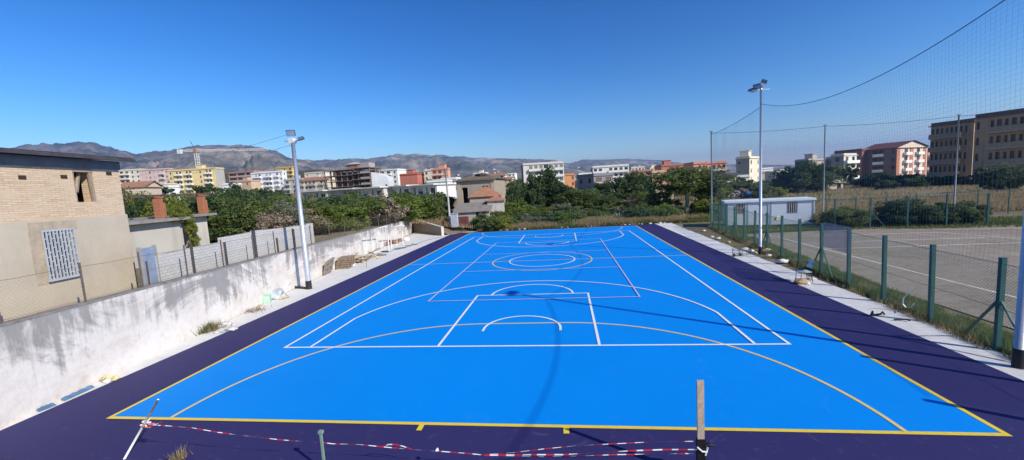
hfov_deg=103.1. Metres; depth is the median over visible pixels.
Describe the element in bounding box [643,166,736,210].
tree
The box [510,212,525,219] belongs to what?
bush
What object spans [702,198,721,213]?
bush
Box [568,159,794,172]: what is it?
mountains
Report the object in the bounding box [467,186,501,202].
house
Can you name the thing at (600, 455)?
barrier tape
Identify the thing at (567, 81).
sky
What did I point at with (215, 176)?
apartment building
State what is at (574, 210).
bush
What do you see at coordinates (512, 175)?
apartment building
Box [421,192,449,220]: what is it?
tree
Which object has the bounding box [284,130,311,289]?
floodlight pole
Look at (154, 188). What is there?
house
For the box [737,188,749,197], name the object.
bush
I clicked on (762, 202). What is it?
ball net
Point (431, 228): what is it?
end wall
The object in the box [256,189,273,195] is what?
tree
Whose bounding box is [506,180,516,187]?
tree
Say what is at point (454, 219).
meter cabinet
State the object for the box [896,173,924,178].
bush
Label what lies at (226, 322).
rubble piece
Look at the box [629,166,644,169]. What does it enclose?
apartment building
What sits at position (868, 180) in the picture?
bush
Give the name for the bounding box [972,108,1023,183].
apartment building
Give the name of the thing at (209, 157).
overhead cable
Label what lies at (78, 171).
window frame
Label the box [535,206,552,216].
bush
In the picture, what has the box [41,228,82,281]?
window
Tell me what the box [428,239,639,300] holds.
court marking
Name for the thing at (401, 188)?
terrace house
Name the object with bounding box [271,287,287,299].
plastic bag
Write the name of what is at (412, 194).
tree
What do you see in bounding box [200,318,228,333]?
weed
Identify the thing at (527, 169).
apartment building
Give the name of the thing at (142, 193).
bush
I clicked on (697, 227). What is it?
ground
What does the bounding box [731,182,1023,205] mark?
dry grass
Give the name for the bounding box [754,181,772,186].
bush
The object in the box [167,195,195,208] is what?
bush
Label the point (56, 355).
retaining wall
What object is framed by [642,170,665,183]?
house
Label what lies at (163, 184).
house
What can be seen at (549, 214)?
bush
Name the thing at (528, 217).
bush
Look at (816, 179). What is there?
tree
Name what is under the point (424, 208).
tree
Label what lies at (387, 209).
tree
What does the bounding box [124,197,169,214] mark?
bush
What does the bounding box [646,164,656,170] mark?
apartment building
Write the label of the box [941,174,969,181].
bush
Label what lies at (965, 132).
apartment building
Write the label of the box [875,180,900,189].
bush
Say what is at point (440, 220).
dry grass
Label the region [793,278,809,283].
sack
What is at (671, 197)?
shed
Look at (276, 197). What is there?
tree
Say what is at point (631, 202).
bush
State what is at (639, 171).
house
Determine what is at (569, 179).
apartment building
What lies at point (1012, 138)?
window
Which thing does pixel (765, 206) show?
door
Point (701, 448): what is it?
wooden stake
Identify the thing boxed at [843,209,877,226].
bush
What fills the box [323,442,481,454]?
barrier tape
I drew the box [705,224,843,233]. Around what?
grass
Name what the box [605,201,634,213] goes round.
bush
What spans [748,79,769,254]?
floodlight pole
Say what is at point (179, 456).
weed
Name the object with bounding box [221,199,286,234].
tree
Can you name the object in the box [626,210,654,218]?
bush
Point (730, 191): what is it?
bush
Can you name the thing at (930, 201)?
dry grass
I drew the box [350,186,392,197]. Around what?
terrace house
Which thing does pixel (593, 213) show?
bush
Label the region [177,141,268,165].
tower crane
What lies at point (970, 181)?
bush
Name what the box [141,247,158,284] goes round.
door leaf
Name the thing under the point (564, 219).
bush
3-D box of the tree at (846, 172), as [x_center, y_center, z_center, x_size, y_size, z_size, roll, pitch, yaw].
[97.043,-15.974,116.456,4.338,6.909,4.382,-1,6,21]
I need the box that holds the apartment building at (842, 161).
[829,153,859,180]
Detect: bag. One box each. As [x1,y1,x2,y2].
[102,378,111,382]
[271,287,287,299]
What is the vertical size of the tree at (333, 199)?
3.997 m
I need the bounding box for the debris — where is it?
[776,259,788,262]
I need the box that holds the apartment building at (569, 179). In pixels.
[564,173,574,187]
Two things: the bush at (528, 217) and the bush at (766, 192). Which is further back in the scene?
the bush at (766, 192)
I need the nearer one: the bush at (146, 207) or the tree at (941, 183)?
the bush at (146, 207)
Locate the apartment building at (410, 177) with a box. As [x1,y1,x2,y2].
[399,169,423,184]
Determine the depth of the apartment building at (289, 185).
262.93 m
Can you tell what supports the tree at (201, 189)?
on the ground at (697, 227)
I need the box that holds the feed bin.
[458,216,468,224]
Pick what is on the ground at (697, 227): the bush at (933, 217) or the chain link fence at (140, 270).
the bush at (933, 217)
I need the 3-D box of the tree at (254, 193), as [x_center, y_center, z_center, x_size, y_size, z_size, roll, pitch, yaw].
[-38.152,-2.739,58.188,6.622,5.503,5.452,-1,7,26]
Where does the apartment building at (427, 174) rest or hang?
on the ground at (697, 227)
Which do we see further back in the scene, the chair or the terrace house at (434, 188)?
the terrace house at (434, 188)
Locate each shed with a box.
[452,202,491,227]
[648,188,673,198]
[720,173,737,182]
[812,179,845,188]
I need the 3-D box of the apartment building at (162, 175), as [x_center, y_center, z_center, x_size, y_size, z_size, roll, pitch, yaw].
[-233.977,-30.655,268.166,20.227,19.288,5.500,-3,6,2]
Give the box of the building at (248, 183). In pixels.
[235,177,260,189]
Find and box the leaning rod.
[123,399,158,459]
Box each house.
[0,147,138,321]
[121,181,163,194]
[159,183,176,185]
[161,185,179,197]
[222,183,242,191]
[295,190,331,198]
[327,188,357,197]
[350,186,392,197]
[371,172,393,186]
[388,184,419,195]
[406,183,455,198]
[426,179,452,183]
[440,177,460,182]
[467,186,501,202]
[486,195,505,216]
[489,173,507,177]
[503,176,515,185]
[629,169,650,172]
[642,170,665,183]
[764,171,779,180]
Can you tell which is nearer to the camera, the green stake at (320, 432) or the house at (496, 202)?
the green stake at (320, 432)
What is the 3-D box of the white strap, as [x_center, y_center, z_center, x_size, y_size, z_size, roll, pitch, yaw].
[12.514,2.120,12.826,0.045,0.732,0.518,-2,6,13]
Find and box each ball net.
[711,108,758,214]
[712,126,823,201]
[761,0,1023,277]
[826,116,957,200]
[957,111,1023,196]
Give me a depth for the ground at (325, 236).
35.34 m
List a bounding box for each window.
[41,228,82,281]
[736,204,744,213]
[787,202,797,212]
[1011,134,1015,141]
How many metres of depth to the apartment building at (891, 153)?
162.01 m
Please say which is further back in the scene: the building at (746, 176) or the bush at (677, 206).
the building at (746, 176)
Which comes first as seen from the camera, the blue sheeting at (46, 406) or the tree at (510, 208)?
the blue sheeting at (46, 406)
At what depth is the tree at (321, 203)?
43.73 m
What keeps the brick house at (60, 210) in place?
on the ground at (325, 236)
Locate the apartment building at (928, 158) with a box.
[926,149,929,173]
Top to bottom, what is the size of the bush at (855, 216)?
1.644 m
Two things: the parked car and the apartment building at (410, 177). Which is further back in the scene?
the apartment building at (410, 177)
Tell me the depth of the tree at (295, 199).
55.62 m
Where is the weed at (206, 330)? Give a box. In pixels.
[195,319,220,335]
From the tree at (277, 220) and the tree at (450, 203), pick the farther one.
the tree at (450, 203)
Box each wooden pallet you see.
[323,257,334,274]
[336,259,354,264]
[336,261,354,266]
[336,265,352,268]
[337,255,354,260]
[337,257,354,262]
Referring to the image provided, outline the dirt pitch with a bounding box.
[747,225,1021,328]
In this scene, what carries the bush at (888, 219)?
on the ground at (697, 227)
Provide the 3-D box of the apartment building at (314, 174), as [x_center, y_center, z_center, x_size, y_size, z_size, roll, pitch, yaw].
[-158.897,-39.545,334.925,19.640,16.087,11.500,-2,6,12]
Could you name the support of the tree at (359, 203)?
on the ground at (325, 236)
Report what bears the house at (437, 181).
on the ground at (697, 227)
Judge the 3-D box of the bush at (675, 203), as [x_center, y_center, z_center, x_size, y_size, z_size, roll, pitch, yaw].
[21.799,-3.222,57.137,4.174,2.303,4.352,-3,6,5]
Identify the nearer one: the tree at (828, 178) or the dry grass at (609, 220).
the dry grass at (609, 220)
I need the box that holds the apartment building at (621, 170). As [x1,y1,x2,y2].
[590,164,628,177]
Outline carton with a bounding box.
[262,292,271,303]
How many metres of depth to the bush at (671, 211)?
48.93 m
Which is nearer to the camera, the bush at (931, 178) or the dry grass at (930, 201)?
the dry grass at (930, 201)
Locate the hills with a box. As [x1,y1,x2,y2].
[224,169,343,182]
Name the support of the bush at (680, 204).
on the ground at (697, 227)
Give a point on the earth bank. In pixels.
(448, 230)
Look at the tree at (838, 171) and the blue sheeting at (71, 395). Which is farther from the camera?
the tree at (838, 171)
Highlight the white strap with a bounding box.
[902,287,914,307]
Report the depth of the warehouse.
259.89 m
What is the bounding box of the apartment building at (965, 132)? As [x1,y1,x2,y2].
[927,118,974,181]
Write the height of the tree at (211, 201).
4.441 m
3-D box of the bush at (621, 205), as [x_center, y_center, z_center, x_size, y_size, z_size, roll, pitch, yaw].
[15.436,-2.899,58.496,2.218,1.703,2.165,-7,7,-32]
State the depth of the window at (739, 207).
36.86 m
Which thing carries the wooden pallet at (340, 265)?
on the wooden pallet at (341, 267)
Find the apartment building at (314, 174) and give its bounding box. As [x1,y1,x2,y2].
[304,172,332,177]
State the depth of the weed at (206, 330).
15.16 m
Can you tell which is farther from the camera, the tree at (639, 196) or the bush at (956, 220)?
the tree at (639, 196)
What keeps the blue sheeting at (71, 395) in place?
on the pavement at (332, 278)
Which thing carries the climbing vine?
attached to the outbuilding
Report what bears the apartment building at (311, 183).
on the ground at (697, 227)
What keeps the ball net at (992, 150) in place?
hanging from the net pole at (955, 178)
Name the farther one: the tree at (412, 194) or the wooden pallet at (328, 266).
the tree at (412, 194)
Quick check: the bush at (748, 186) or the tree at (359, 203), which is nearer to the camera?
the tree at (359, 203)
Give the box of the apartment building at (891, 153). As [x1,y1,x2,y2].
[865,140,928,176]
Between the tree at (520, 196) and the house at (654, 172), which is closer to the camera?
the tree at (520, 196)
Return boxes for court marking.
[106,225,1011,435]
[170,226,907,431]
[284,230,790,347]
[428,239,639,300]
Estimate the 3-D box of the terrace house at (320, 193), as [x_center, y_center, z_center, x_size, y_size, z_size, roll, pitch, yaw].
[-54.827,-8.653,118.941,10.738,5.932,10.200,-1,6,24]
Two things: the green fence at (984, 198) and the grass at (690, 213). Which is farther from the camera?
the grass at (690, 213)
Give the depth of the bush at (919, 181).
81.44 m
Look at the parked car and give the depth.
79.85 m
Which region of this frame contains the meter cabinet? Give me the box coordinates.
[450,213,458,226]
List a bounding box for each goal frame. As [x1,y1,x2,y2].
[365,226,389,256]
[385,225,403,248]
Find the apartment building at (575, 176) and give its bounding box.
[574,174,576,187]
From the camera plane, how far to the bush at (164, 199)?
38.17 m
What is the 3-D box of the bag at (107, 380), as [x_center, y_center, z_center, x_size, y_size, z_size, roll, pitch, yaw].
[-11.178,4.154,11.229,0.266,0.090,0.159,-3,6,8]
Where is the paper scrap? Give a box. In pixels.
[100,375,120,380]
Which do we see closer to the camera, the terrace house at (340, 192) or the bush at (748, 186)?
the bush at (748, 186)
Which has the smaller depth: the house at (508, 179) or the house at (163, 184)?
the house at (163, 184)
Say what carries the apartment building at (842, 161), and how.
on the ground at (697, 227)
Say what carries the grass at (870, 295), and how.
on the ground at (697, 227)
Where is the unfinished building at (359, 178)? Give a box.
[322,162,380,189]
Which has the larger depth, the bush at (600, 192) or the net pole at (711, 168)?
the bush at (600, 192)
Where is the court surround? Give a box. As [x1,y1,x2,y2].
[0,224,1023,459]
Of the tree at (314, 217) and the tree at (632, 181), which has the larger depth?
the tree at (632, 181)
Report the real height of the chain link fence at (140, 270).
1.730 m
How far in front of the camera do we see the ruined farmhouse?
57.84 m
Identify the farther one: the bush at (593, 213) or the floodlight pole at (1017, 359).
the bush at (593, 213)
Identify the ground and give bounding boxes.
[136,222,393,286]
[175,174,1022,332]
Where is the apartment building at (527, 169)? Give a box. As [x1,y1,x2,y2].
[520,161,564,183]
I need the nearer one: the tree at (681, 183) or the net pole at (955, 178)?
the net pole at (955, 178)
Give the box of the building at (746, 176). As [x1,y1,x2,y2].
[737,174,749,181]
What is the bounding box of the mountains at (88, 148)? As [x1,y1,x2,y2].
[14,141,150,168]
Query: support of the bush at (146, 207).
on the ground at (325, 236)
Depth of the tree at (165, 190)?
163.70 m
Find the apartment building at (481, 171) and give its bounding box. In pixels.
[473,170,487,174]
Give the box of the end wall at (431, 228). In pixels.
[412,219,443,235]
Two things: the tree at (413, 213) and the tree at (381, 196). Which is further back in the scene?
the tree at (381, 196)
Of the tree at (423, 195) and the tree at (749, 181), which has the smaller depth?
the tree at (423, 195)
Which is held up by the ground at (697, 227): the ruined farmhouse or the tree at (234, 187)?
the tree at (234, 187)
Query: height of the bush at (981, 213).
2.173 m
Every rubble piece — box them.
[218,321,231,324]
[224,326,238,330]
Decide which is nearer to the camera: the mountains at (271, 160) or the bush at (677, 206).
the bush at (677, 206)
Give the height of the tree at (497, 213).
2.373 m
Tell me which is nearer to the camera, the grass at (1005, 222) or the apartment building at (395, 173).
the grass at (1005, 222)
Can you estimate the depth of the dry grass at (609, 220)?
45.58 m
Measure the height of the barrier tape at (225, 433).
0.276 m
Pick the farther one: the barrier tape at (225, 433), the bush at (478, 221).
the bush at (478, 221)
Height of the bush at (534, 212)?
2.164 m
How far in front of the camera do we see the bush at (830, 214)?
32.80 m
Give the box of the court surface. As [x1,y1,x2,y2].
[115,226,1000,432]
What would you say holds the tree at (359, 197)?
on the ground at (325, 236)
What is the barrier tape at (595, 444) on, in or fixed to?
attached to the wooden stake at (701, 448)
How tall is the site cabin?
2.344 m
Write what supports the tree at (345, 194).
on the ground at (325, 236)
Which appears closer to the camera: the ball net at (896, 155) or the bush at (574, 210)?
the ball net at (896, 155)
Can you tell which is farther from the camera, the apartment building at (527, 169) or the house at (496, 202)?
the apartment building at (527, 169)
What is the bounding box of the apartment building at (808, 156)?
[794,153,825,171]
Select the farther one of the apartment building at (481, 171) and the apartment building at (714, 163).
the apartment building at (481, 171)
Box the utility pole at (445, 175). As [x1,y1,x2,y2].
[442,169,450,225]
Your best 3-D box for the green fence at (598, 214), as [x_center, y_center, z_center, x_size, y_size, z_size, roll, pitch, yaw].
[8.249,-1.191,45.387,21.764,1.662,0.073,-2,6,8]
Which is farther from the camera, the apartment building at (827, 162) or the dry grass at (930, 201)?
the apartment building at (827, 162)
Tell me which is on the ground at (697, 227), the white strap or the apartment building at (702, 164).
the apartment building at (702, 164)
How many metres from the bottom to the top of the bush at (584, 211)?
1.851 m
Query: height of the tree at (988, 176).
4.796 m
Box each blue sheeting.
[37,403,56,410]
[61,385,94,400]
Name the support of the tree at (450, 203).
on the earth bank
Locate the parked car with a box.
[729,191,740,197]
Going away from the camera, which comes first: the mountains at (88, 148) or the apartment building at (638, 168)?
the apartment building at (638, 168)
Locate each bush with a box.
[121,186,153,217]
[121,187,147,217]
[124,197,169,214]
[135,191,185,215]
[163,189,194,203]
[165,196,191,210]
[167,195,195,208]
[470,213,492,228]
[484,218,502,230]
[489,215,513,230]
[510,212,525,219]
[519,213,534,222]
[527,209,541,217]
[533,216,548,223]
[534,203,544,208]
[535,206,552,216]
[547,210,557,220]
[549,210,577,223]
[562,206,581,219]
[577,208,588,214]
[586,209,601,216]
[588,204,610,215]
[596,190,614,194]
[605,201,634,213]
[612,204,625,213]
[619,199,638,205]
[623,203,652,215]
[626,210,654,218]
[649,203,679,209]
[651,199,680,207]
[652,204,681,215]
[660,210,675,216]
[677,199,684,210]
[691,199,722,214]
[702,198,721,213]
[722,186,737,198]
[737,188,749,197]
[740,182,765,194]
[749,185,777,198]
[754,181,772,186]
[772,187,788,195]
[809,206,873,226]
[829,209,871,226]
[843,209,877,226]
[849,177,877,187]
[872,199,928,223]
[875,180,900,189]
[877,196,954,225]
[877,211,917,225]
[890,178,906,186]
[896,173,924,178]
[905,179,930,187]
[918,176,945,182]
[921,203,980,225]
[935,177,953,181]
[935,200,993,222]
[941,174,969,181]
[953,176,969,184]
[967,174,979,184]
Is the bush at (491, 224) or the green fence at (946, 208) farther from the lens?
the bush at (491, 224)
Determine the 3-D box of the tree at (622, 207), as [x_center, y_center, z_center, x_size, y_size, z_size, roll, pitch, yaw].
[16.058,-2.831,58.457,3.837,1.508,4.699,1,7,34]
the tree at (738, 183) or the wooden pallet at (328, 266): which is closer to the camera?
the wooden pallet at (328, 266)
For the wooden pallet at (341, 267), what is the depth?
26.94 m
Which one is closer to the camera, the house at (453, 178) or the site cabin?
the site cabin
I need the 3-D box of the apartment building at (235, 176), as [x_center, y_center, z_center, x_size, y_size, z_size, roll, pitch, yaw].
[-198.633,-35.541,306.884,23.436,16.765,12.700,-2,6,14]
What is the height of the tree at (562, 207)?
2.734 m
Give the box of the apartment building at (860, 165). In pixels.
[835,148,869,177]
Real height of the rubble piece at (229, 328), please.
0.113 m
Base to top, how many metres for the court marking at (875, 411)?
0.004 m
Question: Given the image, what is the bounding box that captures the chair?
[795,260,814,282]
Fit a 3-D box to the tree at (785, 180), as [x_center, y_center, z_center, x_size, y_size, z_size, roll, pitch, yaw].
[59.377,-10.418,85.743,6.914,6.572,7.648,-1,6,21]
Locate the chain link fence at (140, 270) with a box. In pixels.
[0,214,401,323]
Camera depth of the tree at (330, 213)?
36.02 m
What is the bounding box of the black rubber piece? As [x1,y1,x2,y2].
[870,311,884,315]
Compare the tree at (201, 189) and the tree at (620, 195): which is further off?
the tree at (201, 189)
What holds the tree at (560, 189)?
on the ground at (697, 227)
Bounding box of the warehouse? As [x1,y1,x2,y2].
[762,167,773,170]
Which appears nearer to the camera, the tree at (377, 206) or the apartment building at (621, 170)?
the tree at (377, 206)
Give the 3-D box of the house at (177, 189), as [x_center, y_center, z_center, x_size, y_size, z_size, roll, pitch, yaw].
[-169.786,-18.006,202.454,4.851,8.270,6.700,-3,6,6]
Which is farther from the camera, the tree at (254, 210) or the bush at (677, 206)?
the bush at (677, 206)
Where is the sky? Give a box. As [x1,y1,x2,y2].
[0,0,1023,164]
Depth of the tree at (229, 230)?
27.74 m
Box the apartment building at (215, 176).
[167,165,225,195]
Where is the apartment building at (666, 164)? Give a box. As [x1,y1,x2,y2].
[653,158,680,184]
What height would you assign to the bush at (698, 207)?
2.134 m
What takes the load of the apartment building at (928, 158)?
on the ground at (697, 227)
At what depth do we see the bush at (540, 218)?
49.81 m
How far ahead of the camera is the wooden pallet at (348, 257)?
27.04 m
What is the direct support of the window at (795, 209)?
in the site cabin
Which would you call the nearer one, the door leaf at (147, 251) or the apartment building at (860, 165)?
the door leaf at (147, 251)
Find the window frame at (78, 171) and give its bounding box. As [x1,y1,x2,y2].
[72,169,96,201]
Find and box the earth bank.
[421,198,475,234]
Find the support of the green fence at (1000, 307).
on the ground at (697, 227)
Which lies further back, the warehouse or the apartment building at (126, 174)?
the apartment building at (126, 174)
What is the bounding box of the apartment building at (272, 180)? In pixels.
[250,170,286,192]
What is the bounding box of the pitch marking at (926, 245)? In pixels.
[771,228,1020,297]
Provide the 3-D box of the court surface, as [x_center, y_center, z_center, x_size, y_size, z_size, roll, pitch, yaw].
[1.919,1.907,25.983,17.799,0.001,36.271,-3,6,8]
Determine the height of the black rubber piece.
0.186 m
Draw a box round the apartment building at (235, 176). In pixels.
[228,171,266,182]
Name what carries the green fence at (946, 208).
on the ground at (697, 227)
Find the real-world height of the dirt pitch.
0.001 m
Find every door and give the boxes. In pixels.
[136,245,160,285]
[758,202,767,224]
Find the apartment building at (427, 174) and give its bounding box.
[424,169,431,183]
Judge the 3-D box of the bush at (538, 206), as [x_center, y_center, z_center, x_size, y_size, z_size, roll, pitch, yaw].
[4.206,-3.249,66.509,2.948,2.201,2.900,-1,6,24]
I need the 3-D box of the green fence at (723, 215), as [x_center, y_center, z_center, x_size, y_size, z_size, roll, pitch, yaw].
[18.392,-1.085,35.434,0.083,2.312,4.699,-3,6,3]
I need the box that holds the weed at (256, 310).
[240,304,271,314]
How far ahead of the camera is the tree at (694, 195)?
78.11 m
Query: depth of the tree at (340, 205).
39.63 m
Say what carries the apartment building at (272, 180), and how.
on the ground at (697, 227)
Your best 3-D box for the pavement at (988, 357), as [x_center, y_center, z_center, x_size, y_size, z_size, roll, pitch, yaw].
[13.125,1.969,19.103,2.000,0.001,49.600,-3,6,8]
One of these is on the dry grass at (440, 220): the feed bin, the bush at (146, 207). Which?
the feed bin
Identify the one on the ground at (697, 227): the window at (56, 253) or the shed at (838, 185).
the shed at (838, 185)
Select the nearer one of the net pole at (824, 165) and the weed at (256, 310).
the weed at (256, 310)
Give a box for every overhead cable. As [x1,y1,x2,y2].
[123,135,284,178]
[126,145,289,187]
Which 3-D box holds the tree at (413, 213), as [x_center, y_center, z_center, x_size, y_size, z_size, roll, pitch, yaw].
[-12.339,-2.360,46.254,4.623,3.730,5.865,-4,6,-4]
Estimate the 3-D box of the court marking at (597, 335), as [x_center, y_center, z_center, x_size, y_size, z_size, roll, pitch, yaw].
[1.896,1.906,25.808,15.080,0.016,27.968,-3,6,8]
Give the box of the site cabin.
[721,197,816,224]
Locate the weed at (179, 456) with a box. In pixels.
[158,445,192,459]
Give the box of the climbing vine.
[167,204,201,247]
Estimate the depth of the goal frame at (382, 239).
32.65 m
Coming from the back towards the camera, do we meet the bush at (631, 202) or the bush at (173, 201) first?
the bush at (631, 202)
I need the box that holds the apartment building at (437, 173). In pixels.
[431,164,450,179]
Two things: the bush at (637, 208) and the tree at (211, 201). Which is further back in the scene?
the bush at (637, 208)
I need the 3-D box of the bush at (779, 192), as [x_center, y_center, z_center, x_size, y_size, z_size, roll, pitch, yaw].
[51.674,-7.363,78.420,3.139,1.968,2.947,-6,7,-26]
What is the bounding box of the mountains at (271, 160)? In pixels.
[120,144,318,171]
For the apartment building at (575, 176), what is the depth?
224.82 m
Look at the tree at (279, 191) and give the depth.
182.68 m
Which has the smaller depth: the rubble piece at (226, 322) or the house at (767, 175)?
the rubble piece at (226, 322)
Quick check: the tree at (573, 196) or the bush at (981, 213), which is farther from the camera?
the tree at (573, 196)
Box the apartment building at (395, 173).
[379,168,405,185]
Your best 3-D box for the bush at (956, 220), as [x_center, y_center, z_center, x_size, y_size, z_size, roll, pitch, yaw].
[33.312,-1.112,31.476,3.459,1.948,3.012,-3,6,6]
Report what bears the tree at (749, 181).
on the ground at (697, 227)
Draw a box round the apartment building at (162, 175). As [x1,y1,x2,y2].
[139,168,172,182]
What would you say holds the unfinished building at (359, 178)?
on the ground at (697, 227)
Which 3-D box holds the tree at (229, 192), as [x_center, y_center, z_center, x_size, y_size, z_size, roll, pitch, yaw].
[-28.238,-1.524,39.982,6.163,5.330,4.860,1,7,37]
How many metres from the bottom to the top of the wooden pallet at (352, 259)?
0.142 m
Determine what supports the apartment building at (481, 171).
on the ground at (697, 227)
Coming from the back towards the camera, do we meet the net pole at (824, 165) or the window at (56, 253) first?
the net pole at (824, 165)
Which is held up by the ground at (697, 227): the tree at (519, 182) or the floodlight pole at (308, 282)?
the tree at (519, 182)
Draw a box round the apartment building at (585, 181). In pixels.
[576,173,614,190]
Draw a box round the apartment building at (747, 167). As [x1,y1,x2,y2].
[735,148,758,182]
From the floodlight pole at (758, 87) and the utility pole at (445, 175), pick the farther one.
the utility pole at (445, 175)
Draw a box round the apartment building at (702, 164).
[683,161,705,182]
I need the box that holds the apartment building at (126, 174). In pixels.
[119,169,139,183]
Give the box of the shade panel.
[823,222,850,253]
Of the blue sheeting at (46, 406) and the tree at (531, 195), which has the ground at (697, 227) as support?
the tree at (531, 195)
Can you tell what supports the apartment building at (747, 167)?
on the ground at (697, 227)
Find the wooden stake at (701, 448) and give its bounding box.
[696,380,715,459]
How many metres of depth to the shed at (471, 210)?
48.79 m
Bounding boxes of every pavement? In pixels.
[1,231,485,429]
[657,223,1023,380]
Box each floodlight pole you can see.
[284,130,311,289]
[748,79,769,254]
[1011,209,1023,368]
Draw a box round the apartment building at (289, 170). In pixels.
[275,166,293,178]
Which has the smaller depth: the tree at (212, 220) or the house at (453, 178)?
the tree at (212, 220)
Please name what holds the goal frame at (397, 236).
on the pavement at (332, 278)
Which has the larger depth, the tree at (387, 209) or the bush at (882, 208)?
the tree at (387, 209)
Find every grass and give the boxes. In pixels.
[377,188,831,225]
[385,194,704,228]
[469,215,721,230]
[476,214,689,231]
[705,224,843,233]
[711,225,1013,358]
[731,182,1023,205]
[801,215,1022,229]
[815,190,1023,220]
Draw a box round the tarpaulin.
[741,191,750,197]
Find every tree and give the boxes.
[161,187,176,197]
[185,191,266,240]
[188,194,239,243]
[189,183,222,194]
[207,187,247,202]
[210,197,271,237]
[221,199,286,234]
[224,182,250,195]
[238,194,271,206]
[244,191,260,200]
[249,212,297,231]
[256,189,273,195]
[258,200,313,227]
[263,194,286,205]
[273,189,283,193]
[276,197,318,215]
[286,196,304,201]
[286,208,332,229]
[303,204,354,233]
[305,200,331,208]
[313,195,348,207]
[317,201,355,229]
[336,206,371,231]
[342,191,360,198]
[343,194,368,204]
[347,197,387,223]
[352,195,372,200]
[362,198,400,225]
[368,192,398,202]
[370,197,409,223]
[388,193,423,224]
[400,192,421,200]
[409,195,435,217]
[419,192,431,198]
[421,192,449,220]
[439,197,454,214]
[490,210,513,218]
[504,198,532,215]
[505,184,520,203]
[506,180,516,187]
[506,187,524,205]
[516,177,522,185]
[520,178,548,206]
[526,165,560,207]
[545,181,572,204]
[546,202,577,213]
[556,188,604,209]
[587,194,619,210]
[594,181,612,190]
[604,189,631,201]
[608,170,653,201]
[611,205,635,211]
[626,190,650,207]
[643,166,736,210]
[690,188,726,198]
[720,183,737,188]
[729,179,746,190]
[741,179,754,184]
[769,159,845,193]
[772,165,811,192]
[774,182,803,192]
[816,170,835,188]
[831,165,842,175]
[841,163,859,182]
[861,172,897,183]
[927,181,956,184]
[974,161,1023,190]
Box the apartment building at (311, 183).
[299,176,335,190]
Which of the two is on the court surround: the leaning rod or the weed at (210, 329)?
the leaning rod
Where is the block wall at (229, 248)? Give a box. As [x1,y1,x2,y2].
[155,223,314,281]
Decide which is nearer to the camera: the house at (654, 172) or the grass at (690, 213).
the grass at (690, 213)
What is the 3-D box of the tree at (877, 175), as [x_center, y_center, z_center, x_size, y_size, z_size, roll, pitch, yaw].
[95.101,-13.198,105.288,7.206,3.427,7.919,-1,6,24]
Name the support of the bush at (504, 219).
on the ground at (697, 227)
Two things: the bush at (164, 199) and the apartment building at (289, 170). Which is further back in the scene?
the apartment building at (289, 170)
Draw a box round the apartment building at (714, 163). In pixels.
[706,161,727,173]
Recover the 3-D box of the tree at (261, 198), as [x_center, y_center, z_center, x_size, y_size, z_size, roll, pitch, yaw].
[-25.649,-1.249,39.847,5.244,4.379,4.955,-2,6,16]
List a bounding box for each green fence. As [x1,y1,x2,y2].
[492,207,687,226]
[709,203,1018,353]
[710,203,736,231]
[815,189,1023,221]
[833,193,1021,227]
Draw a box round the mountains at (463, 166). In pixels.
[297,153,588,178]
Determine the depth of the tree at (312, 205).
35.86 m
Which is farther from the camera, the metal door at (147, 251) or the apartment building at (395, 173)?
the apartment building at (395, 173)
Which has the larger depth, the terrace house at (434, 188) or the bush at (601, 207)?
the terrace house at (434, 188)
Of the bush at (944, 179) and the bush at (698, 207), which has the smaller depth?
the bush at (698, 207)
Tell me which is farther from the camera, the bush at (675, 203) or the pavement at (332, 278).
the bush at (675, 203)
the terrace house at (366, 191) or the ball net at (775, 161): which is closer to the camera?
the ball net at (775, 161)
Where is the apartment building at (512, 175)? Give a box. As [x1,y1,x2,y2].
[507,173,516,178]
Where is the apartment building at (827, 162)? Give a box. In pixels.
[826,157,830,171]
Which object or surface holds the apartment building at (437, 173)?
on the ground at (697, 227)
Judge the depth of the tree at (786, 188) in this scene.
84.73 m
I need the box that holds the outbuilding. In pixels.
[122,193,216,267]
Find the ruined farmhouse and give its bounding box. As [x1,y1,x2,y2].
[453,173,505,203]
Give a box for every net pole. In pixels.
[709,131,712,225]
[823,125,825,210]
[953,114,960,213]
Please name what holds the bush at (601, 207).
on the ground at (697, 227)
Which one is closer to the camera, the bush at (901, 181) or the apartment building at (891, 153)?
the bush at (901, 181)
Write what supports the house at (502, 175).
on the ground at (697, 227)
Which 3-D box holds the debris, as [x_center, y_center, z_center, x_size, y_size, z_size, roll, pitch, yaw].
[14.067,1.591,21.181,0.624,0.202,0.400,-3,6,8]
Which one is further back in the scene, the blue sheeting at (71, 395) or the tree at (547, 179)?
the tree at (547, 179)
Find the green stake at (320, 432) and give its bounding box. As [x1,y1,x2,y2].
[318,430,324,459]
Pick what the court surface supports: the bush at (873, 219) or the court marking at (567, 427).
the court marking at (567, 427)
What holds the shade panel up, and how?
attached to the green fence at (1000, 307)
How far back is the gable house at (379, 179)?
204.29 m
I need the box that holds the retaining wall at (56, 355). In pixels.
[0,219,412,429]
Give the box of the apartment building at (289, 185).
[283,175,303,192]
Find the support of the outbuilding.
on the ground at (325, 236)
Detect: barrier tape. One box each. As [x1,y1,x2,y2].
[151,424,318,442]
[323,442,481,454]
[484,441,695,454]
[484,449,696,455]
[511,453,695,456]

